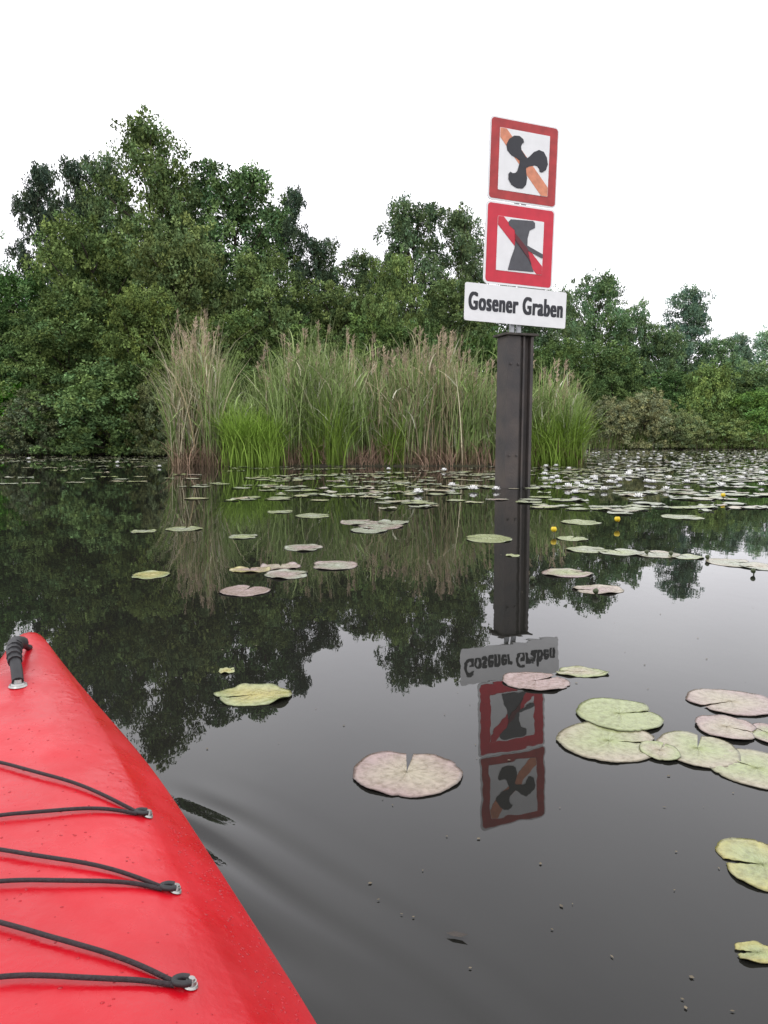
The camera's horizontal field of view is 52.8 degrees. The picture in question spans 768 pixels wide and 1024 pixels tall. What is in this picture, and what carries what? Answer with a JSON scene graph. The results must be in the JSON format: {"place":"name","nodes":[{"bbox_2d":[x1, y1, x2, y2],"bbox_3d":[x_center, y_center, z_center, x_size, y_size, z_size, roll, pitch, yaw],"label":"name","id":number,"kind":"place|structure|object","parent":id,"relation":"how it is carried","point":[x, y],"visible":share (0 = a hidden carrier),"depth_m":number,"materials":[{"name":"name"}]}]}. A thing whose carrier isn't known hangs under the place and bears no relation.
{"place":"outdoors","nodes":[
{"label":"outdoors","id":0,"kind":"place"},
{"bbox_2d":[0,447,762,465],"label":"ground","id":1,"kind":"structure","parent":0,"point":[404,464],"depth_m":21.00,"materials":[{"name":"soil"}]},
{"bbox_2d":[0,382,36,453],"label":"willow bush","id":2,"kind":"object","parent":1,"relation":"on","point":[10,393],"visible":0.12,"depth_m":33.14,"materials":[{"name":"green plant"}]},
{"bbox_2d":[0,304,50,441],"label":"willow bush","id":3,"kind":"object","parent":1,"relation":"on","point":[5,323],"visible":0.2,"depth_m":34.92,"materials":[{"name":"green plant"}]},
{"bbox_2d":[0,259,54,441],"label":"alder tree","id":4,"kind":"object","parent":1,"relation":"on","point":[9,280],"visible":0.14,"depth_m":38.84,"materials":[{"name":"green plant"}]},
{"bbox_2d":[3,159,60,306],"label":"alder tree","id":5,"kind":"object","parent":1,"relation":"on","point":[41,181],"visible":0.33,"depth_m":43.11,"materials":[{"name":"green plant"}]},
{"bbox_2d":[0,387,80,454],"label":"willow bush","id":6,"kind":"object","parent":1,"relation":"on","point":[23,445],"visible":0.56,"depth_m":31.31,"materials":[{"name":"green plant"}]},
{"bbox_2d":[0,289,132,445],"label":"willow bush","id":7,"kind":"object","parent":1,"relation":"on","point":[42,333],"visible":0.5,"depth_m":32.27,"materials":[{"name":"green plant"}]},
{"bbox_2d":[43,150,106,340],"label":"alder tree","id":8,"kind":"object","parent":1,"relation":"on","point":[71,173],"visible":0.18,"depth_m":41.93,"materials":[{"name":"green plant"}]},
{"bbox_2d":[4,206,160,445],"bbox_3d":[-13.179,-8.032,35.425,8.019,11.290,7.050,2,6,20],"label":"alder tree","id":9,"kind":"object","parent":1,"relation":"on","point":[74,234],"visible":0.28,"depth_m":33.87,"materials":[{"name":"green plant"}]},
{"bbox_2d":[15,355,168,456],"bbox_3d":[-11.345,-4.113,31.144,5.802,4.247,6.136,2,6,19],"label":"willow bush","id":10,"kind":"object","parent":1,"relation":"on","point":[72,408],"visible":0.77,"depth_m":30.03,"materials":[{"name":"green plant"}]},
{"bbox_2d":[74,149,138,341],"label":"alder tree","id":11,"kind":"object","parent":1,"relation":"on","point":[104,170],"visible":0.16,"depth_m":40.83,"materials":[{"name":"green plant"}]},
{"bbox_2d":[79,282,198,455],"bbox_3d":[-9.956,-5.790,31.629,4.900,7.341,4.138,0,6,2],"label":"willow bush","id":12,"kind":"object","parent":1,"relation":"on","point":[128,308],"visible":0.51,"depth_m":30.84,"materials":[{"name":"green plant"}]},
{"bbox_2d":[81,103,205,346],"bbox_3d":[-11.498,-11.007,38.014,6.047,16.860,6.169,-2,6,-18],"label":"alder tree","id":13,"kind":"object","parent":1,"relation":"on","point":[161,196],"visible":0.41,"depth_m":36.79,"materials":[{"name":"green plant"}]},
{"bbox_2d":[115,374,171,456],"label":"willow bush","id":14,"kind":"object","parent":1,"relation":"on","point":[148,406],"visible":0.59,"depth_m":30.14,"materials":[{"name":"green plant"}]},
{"bbox_2d":[112,211,258,411],"bbox_3d":[-8.732,-7.497,33.984,5.948,10.534,7.044,3,6,29],"label":"alder tree","id":15,"kind":"object","parent":1,"relation":"on","point":[174,279],"visible":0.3,"depth_m":32.62,"materials":[{"name":"green plant"}]},
{"bbox_2d":[164,171,230,334],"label":"alder tree","id":16,"kind":"object","parent":1,"relation":"on","point":[193,205],"visible":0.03,"depth_m":42.76,"materials":[{"name":"green plant"}]},
{"bbox_2d":[178,305,278,408],"bbox_3d":[-6.614,-5.457,32.712,4.836,6.389,5.727,-2,6,-19],"label":"willow bush","id":17,"kind":"object","parent":1,"relation":"on","point":[229,328],"visible":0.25,"depth_m":31.68,"materials":[{"name":"green plant"}]},
{"bbox_2d":[174,157,294,354],"bbox_3d":[-7.611,-10.145,39.148,6.421,14.852,7.003,-2,6,-20],"label":"alder tree","id":18,"kind":"object","parent":1,"relation":"on","point":[242,219],"visible":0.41,"depth_m":37.54,"materials":[{"name":"green plant"}]},
{"bbox_2d":[206,242,337,387],"bbox_3d":[-5.046,-7.050,34.576,6.683,9.362,5.875,-2,6,-19],"label":"alder tree","id":19,"kind":"object","parent":1,"relation":"on","point":[260,279],"visible":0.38,"depth_m":33.41,"materials":[{"name":"green plant"}]},
{"bbox_2d":[270,184,320,333],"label":"alder tree","id":20,"kind":"object","parent":1,"relation":"on","point":[294,202],"visible":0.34,"depth_m":44.43,"materials":[{"name":"green plant"}]},
{"bbox_2d":[246,317,357,392],"bbox_3d":[-3.736,-5.350,33.731,5.390,5.892,6.131,0,6,3],"label":"willow bush","id":21,"kind":"object","parent":1,"relation":"on","point":[308,329],"visible":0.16,"depth_m":32.62,"materials":[{"name":"green plant"}]},
{"bbox_2d":[294,234,346,330],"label":"alder tree","id":22,"kind":"object","parent":1,"relation":"on","point":[322,270],"visible":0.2,"depth_m":45.31,"materials":[{"name":"green plant"}]},
{"bbox_2d":[290,277,372,370],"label":"alder tree","id":23,"kind":"object","parent":1,"relation":"on","point":[342,318],"visible":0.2,"depth_m":34.57,"materials":[{"name":"green plant"}]},
{"bbox_2d":[328,247,380,333],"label":"alder tree","id":24,"kind":"object","parent":1,"relation":"on","point":[356,262],"visible":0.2,"depth_m":43.51,"materials":[{"name":"green plant"}]},
{"bbox_2d":[326,312,411,388],"bbox_3d":[-0.557,-5.479,33.554,4.396,6.258,5.206,0,6,-2],"label":"willow bush","id":25,"kind":"object","parent":1,"relation":"on","point":[366,329],"visible":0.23,"depth_m":32.86,"materials":[{"name":"green plant"}]},
{"bbox_2d":[3,428,767,455],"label":"bank sedge","id":26,"kind":"object","parent":1,"relation":"on","point":[605,443],"visible":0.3,"depth_m":47.59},
{"bbox_2d":[351,244,429,381],"bbox_3d":[0.238,-7.045,34.523,3.590,9.362,4.084,-2,6,-15],"label":"alder tree","id":27,"kind":"object","parent":1,"relation":"on","point":[387,307],"visible":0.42,"depth_m":33.73,"materials":[{"name":"green plant"}]},
{"bbox_2d":[373,191,459,357],"bbox_3d":[1.628,-9.839,41.212,4.870,13.775,5.311,0,6,5],"label":"alder tree","id":28,"kind":"object","parent":1,"relation":"on","point":[405,233],"visible":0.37,"depth_m":39.91,"materials":[{"name":"green plant"}]},
{"bbox_2d":[104,323,755,443],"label":"background tree mass","id":29,"kind":"object","parent":1,"relation":"on","point":[499,325],"depth_m":51.42,"materials":[{"name":"green plant"}]},
{"bbox_2d":[387,318,485,386],"bbox_3d":[1.985,-5.349,33.714,5.410,5.892,4.756,-1,6,-15],"label":"willow bush","id":30,"kind":"object","parent":1,"relation":"on","point":[430,332],"visible":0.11,"depth_m":32.81,"materials":[{"name":"green plant"}]},
{"bbox_2d":[414,270,496,388],"bbox_3d":[3.206,-6.884,36.607,5.887,8.578,5.175,-5,8,-44],"label":"alder tree","id":31,"kind":"object","parent":1,"relation":"on","point":[439,302],"visible":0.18,"depth_m":35.55,"materials":[{"name":"green plant"}]},
{"bbox_2d":[420,200,496,372],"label":"alder tree","id":32,"kind":"object","parent":1,"relation":"on","point":[464,245],"visible":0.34,"depth_m":42.13,"materials":[{"name":"green plant"}]},
{"bbox_2d":[456,324,532,399],"bbox_3d":[4.948,-5.459,35.544,4.909,6.449,4.642,-2,6,-18],"label":"willow bush","id":33,"kind":"object","parent":1,"relation":"on","point":[488,342],"visible":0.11,"depth_m":34.83,"materials":[{"name":"green plant"}]},
{"bbox_2d":[491,285,562,363],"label":"alder tree","id":34,"kind":"object","parent":1,"relation":"on","point":[529,329],"visible":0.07,"depth_m":50.25,"materials":[{"name":"green plant"}]},
{"bbox_2d":[535,283,586,379],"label":"alder tree","id":35,"kind":"object","parent":1,"relation":"on","point":[572,330],"visible":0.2,"depth_m":51.99,"materials":[{"name":"green plant"}]},
{"bbox_2d":[533,340,589,448],"bbox_3d":[8.134,-5.734,39.814,4.675,6.102,4.421,3,7,31],"label":"willow bush","id":36,"kind":"object","parent":1,"relation":"on","point":[544,358],"visible":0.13,"depth_m":38.84,"materials":[{"name":"green plant"}]},
{"bbox_2d":[542,334,608,433],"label":"alder tree","id":37,"kind":"object","parent":1,"relation":"on","point":[576,352],"visible":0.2,"depth_m":49.30,"materials":[{"name":"green plant"}]},
{"bbox_2d":[564,384,594,446],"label":"willow bush","id":38,"kind":"object","parent":1,"relation":"on","point":[591,439],"visible":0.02,"depth_m":46.37,"materials":[{"name":"green plant"}]},
{"bbox_2d":[568,268,638,437],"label":"alder tree","id":39,"kind":"object","parent":1,"relation":"on","point":[602,288],"visible":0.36,"depth_m":55.80,"materials":[{"name":"green plant"}]},
{"bbox_2d":[585,395,642,446],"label":"willow bush","id":40,"kind":"object","parent":1,"relation":"on","point":[607,414],"visible":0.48,"depth_m":48.01,"materials":[{"name":"green plant"}]},
{"bbox_2d":[580,340,671,441],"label":"alder tree","id":41,"kind":"object","parent":1,"relation":"on","point":[605,360],"visible":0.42,"depth_m":52.28,"materials":[{"name":"green plant"}]},
{"bbox_2d":[611,296,663,409],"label":"alder tree","id":42,"kind":"object","parent":1,"relation":"on","point":[640,317],"visible":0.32,"depth_m":58.04,"materials":[{"name":"green plant"}]},
{"bbox_2d":[603,387,683,448],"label":"willow bush","id":43,"kind":"object","parent":1,"relation":"on","point":[653,409],"visible":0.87,"depth_m":47.16,"materials":[{"name":"green plant"}]},
{"bbox_2d":[631,321,690,412],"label":"alder tree","id":44,"kind":"object","parent":1,"relation":"on","point":[665,353],"visible":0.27,"depth_m":58.30,"materials":[{"name":"green plant"}]},
{"bbox_2d":[645,369,707,428],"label":"alder tree","id":45,"kind":"object","parent":1,"relation":"on","point":[661,383],"visible":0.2,"depth_m":53.61,"materials":[{"name":"green plant"}]},
{"bbox_2d":[653,409,719,448],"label":"willow bush","id":46,"kind":"object","parent":1,"relation":"on","point":[688,424],"visible":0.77,"depth_m":47.09,"materials":[{"name":"green plant"}]},
{"bbox_2d":[659,281,718,390],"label":"alder tree","id":47,"kind":"object","parent":1,"relation":"on","point":[694,315],"visible":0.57,"depth_m":62.17,"materials":[{"name":"green plant"}]},
{"bbox_2d":[672,358,752,439],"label":"willow bush","id":48,"kind":"object","parent":1,"relation":"on","point":[718,388],"visible":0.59,"depth_m":48.67,"materials":[{"name":"green plant"}]},
{"bbox_2d":[688,332,754,413],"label":"alder tree","id":49,"kind":"object","parent":1,"relation":"on","point":[706,350],"visible":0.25,"depth_m":60.38,"materials":[{"name":"green plant"}]},
{"bbox_2d":[699,416,764,447],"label":"willow bush","id":50,"kind":"object","parent":1,"relation":"on","point":[722,428],"visible":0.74,"depth_m":47.36,"materials":[{"name":"green plant"}]},
{"bbox_2d":[724,329,759,392],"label":"alder tree","id":51,"kind":"object","parent":1,"relation":"on","point":[743,346],"visible":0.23,"depth_m":68.38,"materials":[{"name":"green plant"}]},
{"bbox_2d":[717,387,767,447],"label":"willow bush","id":52,"kind":"object","parent":1,"relation":"on","point":[757,402],"visible":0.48,"depth_m":48.54,"materials":[{"name":"green plant"}]},
{"bbox_2d":[717,360,767,421],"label":"alder tree","id":53,"kind":"object","parent":1,"relation":"on","point":[758,377],"visible":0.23,"depth_m":58.40,"materials":[{"name":"green plant"}]},
{"bbox_2d":[748,324,767,369],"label":"alder tree","id":54,"kind":"object","parent":1,"relation":"on","point":[762,346],"visible":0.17,"depth_m":78.52,"materials":[{"name":"green plant"}]},
{"bbox_2d":[0,449,767,1023],"bbox_3d":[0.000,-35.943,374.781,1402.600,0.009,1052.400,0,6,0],"label":"lake water","id":55,"kind":"structure","parent":0,"point":[424,629],"depth_m":2.36,"materials":[{"name":"black liquid"}]},
{"bbox_2d":[131,529,156,532],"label":"lily pad","id":56,"kind":"object","parent":55,"relation":"on","point":[141,531],"visible":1,"depth_m":6.49,"materials":[{"name":"green plant"}]},
{"bbox_2d":[131,570,169,578],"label":"lily pad","id":57,"kind":"object","parent":55,"relation":"on","point":[150,574],"visible":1,"depth_m":4.47,"materials":[{"name":"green plant"}]},
{"bbox_2d":[0,632,316,1023],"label":"red kayak","id":58,"kind":"object","parent":55,"relation":"on","point":[120,903],"visible":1,"depth_m":0.83,"materials":[{"name":"plastic"}]},
{"bbox_2d":[165,526,202,530],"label":"lily pad","id":59,"kind":"object","parent":55,"relation":"on","point":[191,528],"visible":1,"depth_m":6.70,"materials":[{"name":"green plant"}]},
{"bbox_2d":[218,667,234,673],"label":"lily pad","id":60,"kind":"object","parent":55,"relation":"on","point":[226,670],"visible":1,"depth_m":2.64,"materials":[{"name":"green plant"}]},
{"bbox_2d":[229,534,257,538],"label":"lily pad","id":61,"kind":"object","parent":55,"relation":"on","point":[242,536],"visible":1,"depth_m":6.17,"materials":[{"name":"green plant"}]},
{"bbox_2d":[219,585,270,596],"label":"lily pad","id":62,"kind":"object","parent":55,"relation":"on","point":[239,590],"visible":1,"depth_m":4.01,"materials":[{"name":"pink plant"}]},
{"bbox_2d":[229,566,270,571],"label":"lily pad","id":63,"kind":"object","parent":55,"relation":"on","point":[247,569],"visible":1,"depth_m":4.64,"materials":[{"name":"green plant"}]},
{"bbox_2d":[213,683,291,705],"bbox_3d":[-0.408,0.560,2.390,0.247,0.016,0.190,0,6,0],"label":"lily pad","id":64,"kind":"object","parent":55,"relation":"on","point":[264,694],"visible":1,"depth_m":2.39,"materials":[{"name":"green plant"}]},
{"bbox_2d":[268,510,291,512],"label":"lily pad","id":65,"kind":"object","parent":55,"relation":"on","point":[282,511],"visible":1,"depth_m":8.21,"materials":[{"name":"green plant"}]},
{"bbox_2d":[260,562,300,569],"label":"lily pad","id":66,"kind":"object","parent":55,"relation":"on","point":[286,565],"visible":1,"depth_m":4.77,"materials":[{"name":"pink plant"}]},
{"bbox_2d":[264,569,306,578],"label":"lily pad","id":67,"kind":"object","parent":55,"relation":"on","point":[287,574],"visible":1,"depth_m":4.47,"materials":[{"name":"pink plant"}]},
{"bbox_2d":[284,544,322,550],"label":"lily pad","id":68,"kind":"object","parent":55,"relation":"on","point":[299,547],"visible":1,"depth_m":5.56,"materials":[{"name":"pink plant"}]},
{"bbox_2d":[296,513,328,517],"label":"lily pad","id":69,"kind":"object","parent":55,"relation":"on","point":[310,515],"visible":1,"depth_m":7.80,"materials":[{"name":"green plant"}]},
{"bbox_2d":[313,561,357,569],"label":"lily pad","id":70,"kind":"object","parent":55,"relation":"on","point":[332,565],"visible":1,"depth_m":4.79,"materials":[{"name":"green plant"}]},
{"bbox_2d":[340,519,377,524],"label":"lily pad","id":71,"kind":"object","parent":55,"relation":"on","point":[352,522],"visible":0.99,"depth_m":7.18,"materials":[{"name":"grey plant"}]},
{"bbox_2d":[350,527,387,532],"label":"lily pad","id":72,"kind":"object","parent":55,"relation":"on","point":[364,530],"visible":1,"depth_m":6.56,"materials":[{"name":"grey plant"}]},
{"bbox_2d":[133,308,625,466],"bbox_3d":[0.002,-3.622,21.525,14.993,4.610,8.566,0,6,0],"label":"reed bed","id":73,"kind":"object","parent":55,"relation":"on","point":[316,413],"visible":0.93,"depth_m":20.85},
{"bbox_2d":[358,522,402,528],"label":"lily pad","id":74,"kind":"object","parent":55,"relation":"on","point":[387,526],"visible":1,"depth_m":6.92,"materials":[{"name":"grey plant"}]},
{"bbox_2d":[375,519,408,523],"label":"lily pad","id":75,"kind":"object","parent":55,"relation":"on","point":[386,521],"visible":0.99,"depth_m":7.22,"materials":[{"name":"grey plant"}]},
{"bbox_2d":[27,450,767,497],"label":"white water lilies","id":76,"kind":"object","parent":55,"relation":"on","point":[595,477],"visible":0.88,"depth_m":14.13,"materials":[{"name":"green plant"}]},
{"bbox_2d":[353,751,462,797],"bbox_3d":[0.057,0.619,1.839,0.263,0.006,0.249,0,6,0],"label":"lily pad","id":77,"kind":"object","parent":55,"relation":"on","point":[389,773],"visible":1,"depth_m":1.83,"materials":[{"name":"pink plant"}]},
{"bbox_2d":[447,931,467,936],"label":"fallen leaf","id":78,"kind":"object","parent":55,"relation":"on","point":[456,933],"visible":1,"depth_m":1.24,"materials":[{"name":"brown plant"}]},
{"bbox_2d":[206,502,733,1010],"bbox_3d":[1.361,0.261,5.518,6.850,0.001,8.923,0,6,0],"label":"floating debris","id":79,"kind":"object","parent":55,"relation":"on","point":[540,862],"visible":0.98,"depth_m":1.39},
{"bbox_2d":[466,534,511,542],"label":"lily pad","id":80,"kind":"object","parent":55,"relation":"on","point":[488,538],"visible":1,"depth_m":6.05,"materials":[{"name":"green plant"}]},
{"bbox_2d":[464,115,566,487],"bbox_3d":[2.011,-2.407,12.016,1.771,7.046,0.440,-2,6,-20],"label":"waterway sign post","id":81,"kind":"object","parent":55,"relation":"in","point":[518,237],"visible":1,"depth_m":11.85,"materials":[{"name":"weathered steel"},{"name":"galvanised steel"},{"name":"painted metal"}]},
{"bbox_2d":[502,672,569,690],"bbox_3d":[0.496,0.551,2.529,0.218,0.007,0.202,0,6,0],"label":"lily pad","id":82,"kind":"object","parent":55,"relation":"on","point":[527,680],"visible":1,"depth_m":2.52,"materials":[{"name":"pink plant"}]},
{"bbox_2d":[541,568,593,577],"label":"lily pad","id":83,"kind":"object","parent":55,"relation":"on","point":[566,572],"visible":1,"depth_m":4.54,"materials":[{"name":"green plant"}]},
{"bbox_2d":[557,536,587,540],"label":"lily pad","id":84,"kind":"object","parent":55,"relation":"on","point":[568,538],"visible":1,"depth_m":6.05,"materials":[{"name":"green plant"}]},
{"bbox_2d":[560,519,600,524],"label":"lily pad","id":85,"kind":"object","parent":55,"relation":"on","point":[581,522],"visible":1,"depth_m":7.17,"materials":[{"name":"green plant"}]},
{"bbox_2d":[555,666,608,677],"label":"lily pad","id":86,"kind":"object","parent":55,"relation":"on","point":[581,671],"visible":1,"depth_m":2.63,"materials":[{"name":"green plant"}]},
{"bbox_2d":[565,546,608,552],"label":"lily pad","id":87,"kind":"object","parent":55,"relation":"on","point":[586,549],"visible":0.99,"depth_m":5.46,"materials":[{"name":"green plant"}]},
{"bbox_2d":[572,584,623,593],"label":"lily pad","id":88,"kind":"object","parent":55,"relation":"on","point":[601,588],"visible":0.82,"depth_m":4.06,"materials":[{"name":"pink plant"}]},
{"bbox_2d":[556,721,654,762],"bbox_3d":[0.587,0.601,2.033,0.268,0.005,0.275,0,6,0],"label":"lily pad","id":89,"kind":"object","parent":55,"relation":"on","point":[588,739],"visible":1,"depth_m":2.02,"materials":[{"name":"green plant"}]},
{"bbox_2d":[576,698,663,731],"bbox_3d":[0.671,0.579,2.223,0.232,0.004,0.269,0,6,0],"label":"lily pad","id":90,"kind":"object","parent":55,"relation":"on","point":[614,714],"visible":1,"depth_m":2.21,"materials":[{"name":"green plant"}]},
{"bbox_2d":[598,548,642,555],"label":"lily pad","id":91,"kind":"object","parent":55,"relation":"on","point":[623,552],"visible":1,"depth_m":5.32,"materials":[{"name":"green plant"}]},
{"bbox_2d":[636,550,680,557],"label":"lily pad","id":92,"kind":"object","parent":55,"relation":"on","point":[659,554],"visible":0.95,"depth_m":5.23,"materials":[{"name":"green plant"}]},
{"bbox_2d":[639,741,680,760],"bbox_3d":[0.700,0.605,1.966,0.097,0.005,0.128,0,6,0],"label":"lily pad","id":93,"kind":"object","parent":55,"relation":"on","point":[655,750],"visible":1,"depth_m":1.96,"materials":[{"name":"green plant"}]},
{"bbox_2d":[661,514,704,519],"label":"lily pad","id":94,"kind":"object","parent":55,"relation":"on","point":[694,517],"visible":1,"depth_m":7.69,"materials":[{"name":"green plant"}]},
{"bbox_2d":[668,554,703,558],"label":"lily pad","id":95,"kind":"object","parent":55,"relation":"on","point":[688,556],"visible":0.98,"depth_m":5.14,"materials":[{"name":"green plant"}]},
{"bbox_2d":[656,731,740,767],"bbox_3d":[0.803,0.606,1.982,0.199,0.005,0.240,0,6,0],"label":"lily pad","id":96,"kind":"object","parent":55,"relation":"on","point":[707,752],"visible":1,"depth_m":1.97,"materials":[{"name":"green plant"}]},
{"bbox_2d":[695,714,755,739],"bbox_3d":[0.941,0.589,2.123,0.158,0.006,0.190,0,6,0],"label":"lily pad","id":97,"kind":"object","parent":55,"relation":"on","point":[720,725],"visible":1,"depth_m":2.12,"materials":[{"name":"pink plant"}]},
{"bbox_2d":[685,688,767,715],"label":"lily pad","id":98,"kind":"object","parent":55,"relation":"on","point":[739,703],"visible":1,"depth_m":2.33,"materials":[{"name":"pink plant"}]},
{"bbox_2d":[705,558,753,566],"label":"lily pad","id":99,"kind":"object","parent":55,"relation":"on","point":[726,562],"visible":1,"depth_m":4.93,"materials":[{"name":"green plant"}]},
{"bbox_2d":[710,748,767,789],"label":"lily pad","id":100,"kind":"object","parent":55,"relation":"on","point":[753,772],"visible":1,"depth_m":1.86,"materials":[{"name":"green plant"}]},
{"bbox_2d":[715,837,767,891],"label":"lily pad","id":101,"kind":"object","parent":55,"relation":"on","point":[746,850],"visible":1,"depth_m":1.47,"materials":[{"name":"green plant"}]},
{"bbox_2d":[734,941,767,963],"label":"lily pad","id":102,"kind":"object","parent":55,"relation":"on","point":[758,951],"visible":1,"depth_m":1.20,"materials":[{"name":"green plant"}]},
{"bbox_2d":[740,562,767,570],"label":"lily pad","id":103,"kind":"object","parent":55,"relation":"on","point":[760,566],"visible":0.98,"depth_m":4.78,"materials":[{"name":"green plant"}]},
{"bbox_2d":[744,723,767,741],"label":"lily pad","id":104,"kind":"object","parent":55,"relation":"on","point":[762,735],"visible":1,"depth_m":2.09,"materials":[{"name":"green plant"}]},
{"bbox_2d":[0,449,767,513],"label":"lily pad field","id":105,"kind":"structure","parent":0,"point":[632,507],"depth_m":12.49,"materials":[{"name":"green plant"}]},
{"bbox_2d":[0,0,767,379],"label":"sky","id":106,"kind":"structure","parent":0,"point":[658,108],"materials":[{"name":"white"}]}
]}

